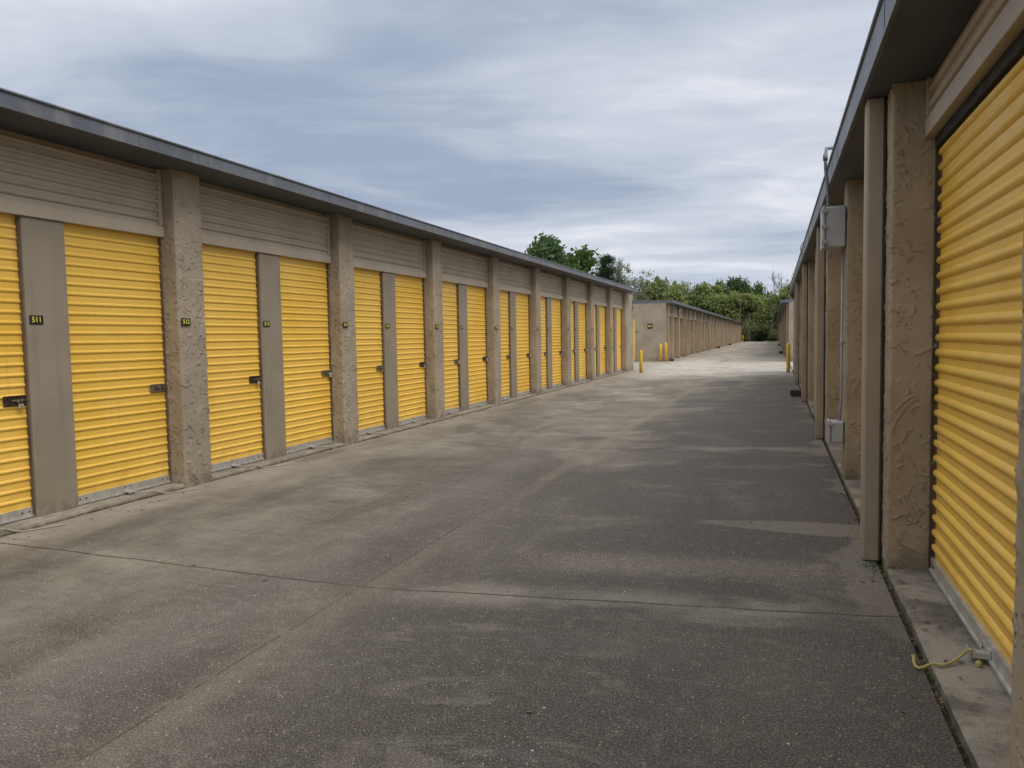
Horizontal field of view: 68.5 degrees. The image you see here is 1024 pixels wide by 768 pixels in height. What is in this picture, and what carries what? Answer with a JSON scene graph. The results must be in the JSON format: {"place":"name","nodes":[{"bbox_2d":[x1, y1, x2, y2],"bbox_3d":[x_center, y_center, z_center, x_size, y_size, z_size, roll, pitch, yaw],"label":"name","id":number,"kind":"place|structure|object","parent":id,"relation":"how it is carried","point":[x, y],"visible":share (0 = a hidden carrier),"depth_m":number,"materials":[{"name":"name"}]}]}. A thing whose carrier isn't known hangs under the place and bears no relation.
{"place":"outdoors","nodes":[
{"label":"outdoors","id":0,"kind":"place"},
{"bbox_2d":[0,87,637,531],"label":"storage building","id":1,"kind":"structure","parent":0,"point":[166,305],"depth_m":8.43,"materials":[{"name":"paint"}]},
{"bbox_2d":[18,400,23,408],"bbox_3d":[-4.076,0.168,6.240,0.022,0.073,0.042,0,4,19],"label":"padlock","id":2,"kind":"object","parent":1,"relation":"attached to","point":[20,406],"visible":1,"depth_m":6.23,"materials":[{"name":"metal"}]},
{"bbox_2d":[0,213,64,531],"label":"roll up door","id":3,"kind":"structure","parent":1,"relation":"in","point":[17,501],"depth_m":6.22,"materials":[{"name":"yellow paint"}]},
{"bbox_2d":[63,223,197,505],"bbox_3d":[-3.611,-0.222,7.172,0.385,2.675,1.122,0,4,19],"label":"roll up door","id":4,"kind":"structure","parent":1,"relation":"in","point":[114,278],"depth_m":7.20,"materials":[{"name":"yellow paint"}]},
{"bbox_2d":[202,244,287,471],"bbox_3d":[-3.110,-0.320,8.604,0.385,2.675,1.122,0,4,19],"label":"roll up door","id":5,"kind":"structure","parent":1,"relation":"in","point":[230,276],"depth_m":8.74,"materials":[{"name":"yellow paint"}]},
{"bbox_2d":[279,256,334,453],"bbox_3d":[-2.634,-0.418,10.054,0.325,2.676,1.120,0,4,19],"label":"roll up door","id":6,"kind":"structure","parent":1,"relation":"in","point":[304,284],"depth_m":10.10,"materials":[{"name":"yellow paint"}]},
{"bbox_2d":[354,268,396,435],"bbox_3d":[-2.102,-0.516,11.474,0.392,2.676,1.120,0,4,19],"label":"roll up door","id":7,"kind":"structure","parent":1,"relation":"in","point":[367,283],"depth_m":11.69,"materials":[{"name":"yellow paint"}]},
{"bbox_2d":[395,274,440,425],"bbox_3d":[-1.597,-0.614,12.924,0.387,2.676,1.136,0,4,19],"label":"roll up door","id":8,"kind":"structure","parent":1,"relation":"in","point":[409,291],"depth_m":13.00,"materials":[{"name":"yellow paint"}]},
{"bbox_2d":[442,281,476,414],"bbox_3d":[-1.093,-0.712,14.355,0.393,2.676,1.136,0,4,19],"label":"roll up door","id":9,"kind":"structure","parent":1,"relation":"in","point":[449,291],"depth_m":14.62,"materials":[{"name":"yellow paint"}]},
{"bbox_2d":[467,285,501,408],"bbox_3d":[-0.587,-0.811,15.812,0.386,2.676,1.167,0,4,19],"label":"roll up door","id":10,"kind":"structure","parent":1,"relation":"in","point":[476,296],"depth_m":15.90,"materials":[{"name":"yellow paint"}]},
{"bbox_2d":[500,290,521,400],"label":"roll up door","id":11,"kind":"structure","parent":1,"relation":"in","point":[504,295],"depth_m":17.56,"materials":[{"name":"yellow paint"}]},
{"bbox_2d":[516,293,540,396],"bbox_3d":[0.403,-1.008,18.695,0.348,2.676,1.177,0,4,19],"label":"roll up door","id":12,"kind":"structure","parent":1,"relation":"in","point":[522,300],"depth_m":18.79,"materials":[{"name":"yellow paint"}]},
{"bbox_2d":[540,297,557,391],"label":"roll up door","id":13,"kind":"structure","parent":1,"relation":"in","point":[543,299],"depth_m":20.48,"materials":[{"name":"yellow paint"}]},
{"bbox_2d":[551,298,570,387],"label":"roll up door","id":14,"kind":"structure","parent":1,"relation":"in","point":[555,303],"depth_m":21.68,"materials":[{"name":"yellow paint"}]},
{"bbox_2d":[571,301,578,383],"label":"roll up door","id":15,"kind":"structure","parent":1,"relation":"in","point":[572,303],"depth_m":23.40,"materials":[{"name":"yellow paint"}]},
{"bbox_2d":[578,302,586,380],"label":"roll up door","id":16,"kind":"structure","parent":1,"relation":"in","point":[581,306],"depth_m":24.59,"materials":[{"name":"yellow paint"}]},
{"bbox_2d":[594,305,604,378],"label":"roll up door","id":17,"kind":"structure","parent":1,"relation":"in","point":[595,333],"depth_m":26.34,"materials":[{"name":"yellow paint"}]},
{"bbox_2d":[599,306,609,375],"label":"roll up door","id":18,"kind":"structure","parent":1,"relation":"in","point":[602,308],"depth_m":27.47,"materials":[{"name":"yellow paint"}]},
{"bbox_2d":[612,308,617,373],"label":"roll up door","id":19,"kind":"structure","parent":1,"relation":"in","point":[612,308],"depth_m":29.27,"materials":[{"name":"yellow paint"}]},
{"bbox_2d":[617,308,621,371],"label":"roll up door","id":20,"kind":"structure","parent":1,"relation":"in","point":[619,322],"depth_m":30.42,"materials":[{"name":"yellow paint"}]},
{"bbox_2d":[0,0,878,294],"label":"sky","id":21,"kind":"structure","parent":0,"point":[678,140],"materials":[{"name":"grey"}]},
{"bbox_2d":[0,341,965,767],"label":"driveway","id":22,"kind":"structure","parent":0,"point":[592,541],"depth_m":4.30,"materials":[{"name":"concrete"}]},
{"bbox_2d":[0,371,627,537],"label":"kerb sill","id":23,"kind":"structure","parent":22,"relation":"on","point":[41,521],"depth_m":8.29,"materials":[{"name":"concrete"}]},
{"bbox_2d":[638,350,643,372],"bbox_3d":[5.201,-0.903,30.340,0.230,0.922,0.230,0,4,19],"label":"bollard","id":24,"kind":"object","parent":22,"relation":"on","point":[640,362],"visible":0.97,"depth_m":30.30,"materials":[{"name":"metal"}]},
{"bbox_2d":[660,344,661,361],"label":"bollard","id":25,"kind":"object","parent":22,"relation":"on","point":[660,352],"visible":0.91,"depth_m":41.59,"materials":[{"name":"metal"}]},
{"bbox_2d":[665,343,666,361],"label":"bollard","id":26,"kind":"object","parent":22,"relation":"on","point":[665,352],"visible":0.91,"depth_m":41.54,"materials":[{"name":"metal"}]},
{"bbox_2d":[785,343,790,372],"bbox_3d":[10.417,-0.978,28.350,0.230,1.122,0.230,0,4,19],"label":"bollard","id":27,"kind":"object","parent":22,"relation":"on","point":[788,346],"visible":1,"depth_m":28.30,"materials":[{"name":"metal"}]},
{"bbox_2d":[13,412,982,714],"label":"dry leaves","id":28,"kind":"object","parent":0,"point":[749,522],"visible":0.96,"depth_m":3.79,"materials":[{"name":"brown plant"}]},
{"bbox_2d":[633,300,742,361],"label":"storage building","id":29,"kind":"structure","parent":0,"point":[685,330],"depth_m":47.67,"materials":[{"name":"paint"}]},
{"bbox_2d":[633,320,634,360],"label":"roll up door","id":30,"kind":"structure","parent":29,"relation":"in","point":[633,320],"depth_m":42.42,"materials":[{"name":"yellow paint"}]},
{"bbox_2d":[790,389,800,395],"bbox_3d":[6.732,0.205,17.829,0.260,0.150,0.350,0,4,19],"label":"splash block","id":31,"kind":"object","parent":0,"point":[795,392],"depth_m":17.67,"materials":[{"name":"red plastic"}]},
{"bbox_2d":[790,366,972,767],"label":"soil strip","id":32,"kind":"object","parent":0,"point":[965,758],"visible":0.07,"depth_m":3.49,"materials":[{"name":"black soil"}]},
{"bbox_2d":[810,412,963,747],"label":"weeds","id":33,"kind":"object","parent":32,"relation":"on","point":[924,661],"visible":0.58,"depth_m":3.72,"materials":[{"name":"green plant"}]},
{"bbox_3d":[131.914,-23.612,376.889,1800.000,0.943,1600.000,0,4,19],"label":"grassy ground","id":34,"kind":"structure","parent":0,"visible":0},
{"bbox_2d":[524,232,580,270],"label":"tree","id":35,"kind":"object","parent":34,"relation":"on","point":[548,248],"visible":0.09,"depth_m":76.09,"materials":[{"name":"green plant"}]},
{"bbox_2d":[561,244,601,274],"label":"tree","id":36,"kind":"object","parent":34,"relation":"on","point":[583,255],"visible":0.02,"depth_m":79.07,"materials":[{"name":"green plant"}]},
{"bbox_2d":[593,254,632,285],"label":"pine tree","id":37,"kind":"object","parent":34,"relation":"on","point":[605,270],"visible":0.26,"depth_m":85.07,"materials":[{"name":"green plant"}]},
{"bbox_2d":[615,258,633,299],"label":"tree","id":38,"kind":"object","parent":34,"relation":"on","point":[620,275],"visible":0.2,"depth_m":97.19,"materials":[{"name":"green plant"}]},
{"bbox_2d":[628,271,653,299],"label":"tree","id":39,"kind":"object","parent":34,"relation":"on","point":[643,296],"visible":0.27,"depth_m":109.20,"materials":[{"name":"green plant"}]},
{"bbox_2d":[634,275,671,299],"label":"tree","id":40,"kind":"object","parent":34,"relation":"on","point":[655,291],"visible":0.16,"depth_m":128.37,"materials":[{"name":"green plant"}]},
{"bbox_2d":[663,281,687,303],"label":"tree","id":41,"kind":"object","parent":34,"relation":"on","point":[677,291],"visible":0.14,"depth_m":137.48,"materials":[{"name":"green plant"}]},
{"bbox_2d":[680,280,694,292],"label":"tree","id":42,"kind":"object","parent":34,"relation":"on","point":[686,286],"visible":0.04,"depth_m":147.09,"materials":[{"name":"green plant"}]},
{"bbox_2d":[682,283,713,307],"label":"tree","id":43,"kind":"object","parent":34,"relation":"on","point":[697,292],"visible":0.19,"depth_m":143.60,"materials":[{"name":"green plant"}]},
{"bbox_2d":[685,294,720,312],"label":"tree","id":44,"kind":"object","parent":34,"relation":"on","point":[710,306],"visible":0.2,"depth_m":141.42,"materials":[{"name":"green plant"}]},
{"bbox_2d":[700,281,725,296],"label":"tree","id":45,"kind":"object","parent":34,"relation":"on","point":[717,289],"visible":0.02,"depth_m":148.45,"materials":[{"name":"green plant"}]},
{"bbox_2d":[703,288,739,319],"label":"tree","id":46,"kind":"object","parent":34,"relation":"on","point":[714,297],"visible":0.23,"depth_m":142.24,"materials":[{"name":"green plant"}]},
{"bbox_2d":[715,278,729,296],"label":"tree","id":47,"kind":"object","parent":34,"relation":"on","point":[725,291],"visible":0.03,"depth_m":160.24,"materials":[{"name":"green plant"}]},
{"bbox_2d":[725,275,750,295],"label":"tree","id":48,"kind":"object","parent":34,"relation":"on","point":[736,284],"visible":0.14,"depth_m":164.25,"materials":[{"name":"green plant"}]},
{"bbox_2d":[720,290,758,341],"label":"tree","id":49,"kind":"object","parent":34,"relation":"on","point":[733,301],"visible":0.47,"depth_m":141.36,"materials":[{"name":"green plant"}]},
{"bbox_2d":[735,294,745,320],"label":"sapling","id":50,"kind":"object","parent":34,"relation":"on","point":[740,311],"visible":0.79,"depth_m":139.66,"materials":[{"name":"green plant"}]},
{"bbox_2d":[741,325,753,341],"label":"shrub","id":51,"kind":"object","parent":34,"relation":"on","point":[745,335],"visible":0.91,"depth_m":137.95,"materials":[{"name":"green plant"}]},
{"bbox_2d":[741,280,765,298],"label":"tree","id":52,"kind":"object","parent":34,"relation":"on","point":[757,288],"visible":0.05,"depth_m":160.80,"materials":[{"name":"green plant"}]},
{"bbox_2d":[749,324,759,341],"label":"shrub","id":53,"kind":"object","parent":34,"relation":"on","point":[753,331],"visible":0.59,"depth_m":139.62,"materials":[{"name":"green plant"}]},
{"bbox_2d":[741,294,774,341],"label":"tree","id":54,"kind":"object","parent":34,"relation":"on","point":[758,312],"visible":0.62,"depth_m":141.44,"materials":[{"name":"green plant"}]},
{"bbox_2d":[754,330,768,341],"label":"bush","id":55,"kind":"object","parent":34,"relation":"on","point":[761,336],"visible":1,"depth_m":136.77,"materials":[{"name":"green plant"}]},
{"bbox_2d":[760,324,774,340],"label":"shrub","id":56,"kind":"object","parent":34,"relation":"on","point":[766,329],"visible":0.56,"depth_m":138.95,"materials":[{"name":"green plant"}]},
{"bbox_2d":[759,291,778,338],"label":"tree","id":57,"kind":"object","parent":34,"relation":"on","point":[774,313],"visible":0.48,"depth_m":141.53,"materials":[{"name":"green plant"}]},
{"bbox_2d":[768,329,778,340],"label":"shrub","id":58,"kind":"object","parent":34,"relation":"on","point":[773,335],"visible":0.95,"depth_m":137.13,"materials":[{"name":"green plant"}]},
{"bbox_2d":[766,286,790,310],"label":"tree","id":59,"kind":"object","parent":34,"relation":"on","point":[783,295],"visible":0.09,"depth_m":141.31,"materials":[{"name":"green plant"}]},
{"bbox_2d":[771,272,789,293],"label":"bare tree","id":60,"kind":"object","parent":34,"relation":"on","point":[772,279],"visible":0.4,"depth_m":148.11,"materials":[{"name":"grey plant"}]},
{"bbox_2d":[786,279,791,298],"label":"tree","id":61,"kind":"object","parent":34,"relation":"on","point":[788,288],"depth_m":135.75,"materials":[{"name":"green plant"}]},
{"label":"pavement","id":62,"kind":"structure","parent":0,"visible":0},
{"bbox_2d":[777,299,793,361],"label":"storage building","id":63,"kind":"structure","parent":62,"relation":"on","point":[785,321],"depth_m":40.24,"materials":[{"name":"paint"}]},
{"bbox_2d":[793,372,1010,767],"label":"door sill","id":64,"kind":"structure","parent":62,"relation":"on","point":[982,727],"depth_m":3.27,"materials":[{"name":"grey concrete"}]},
{"bbox_2d":[790,0,1023,767],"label":"storage building","id":65,"kind":"structure","parent":62,"relation":"on","point":[925,167],"depth_m":4.24,"materials":[{"name":"paint"}]},
{"bbox_2d":[820,146,845,251],"bbox_3d":[3.205,-1.859,7.512,0.221,1.024,0.372,0,4,19],"label":"electrical box","id":66,"kind":"object","parent":65,"relation":"attached to","point":[832,227],"visible":0.95,"depth_m":7.39,"materials":[{"name":"grey metal"}]},
{"bbox_2d":[826,248,845,443],"bbox_3d":[3.251,-0.376,7.544,0.166,1.948,0.232,0,4,19],"label":"electrical box","id":67,"kind":"object","parent":65,"relation":"attached to","point":[834,431],"visible":1,"depth_m":7.51,"materials":[{"name":"grey metal"}]},
{"bbox_2d":[911,29,1023,696],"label":"roll up door","id":68,"kind":"structure","parent":65,"relation":"in","point":[979,198],"depth_m":3.51,"materials":[{"name":"yellow paint"}]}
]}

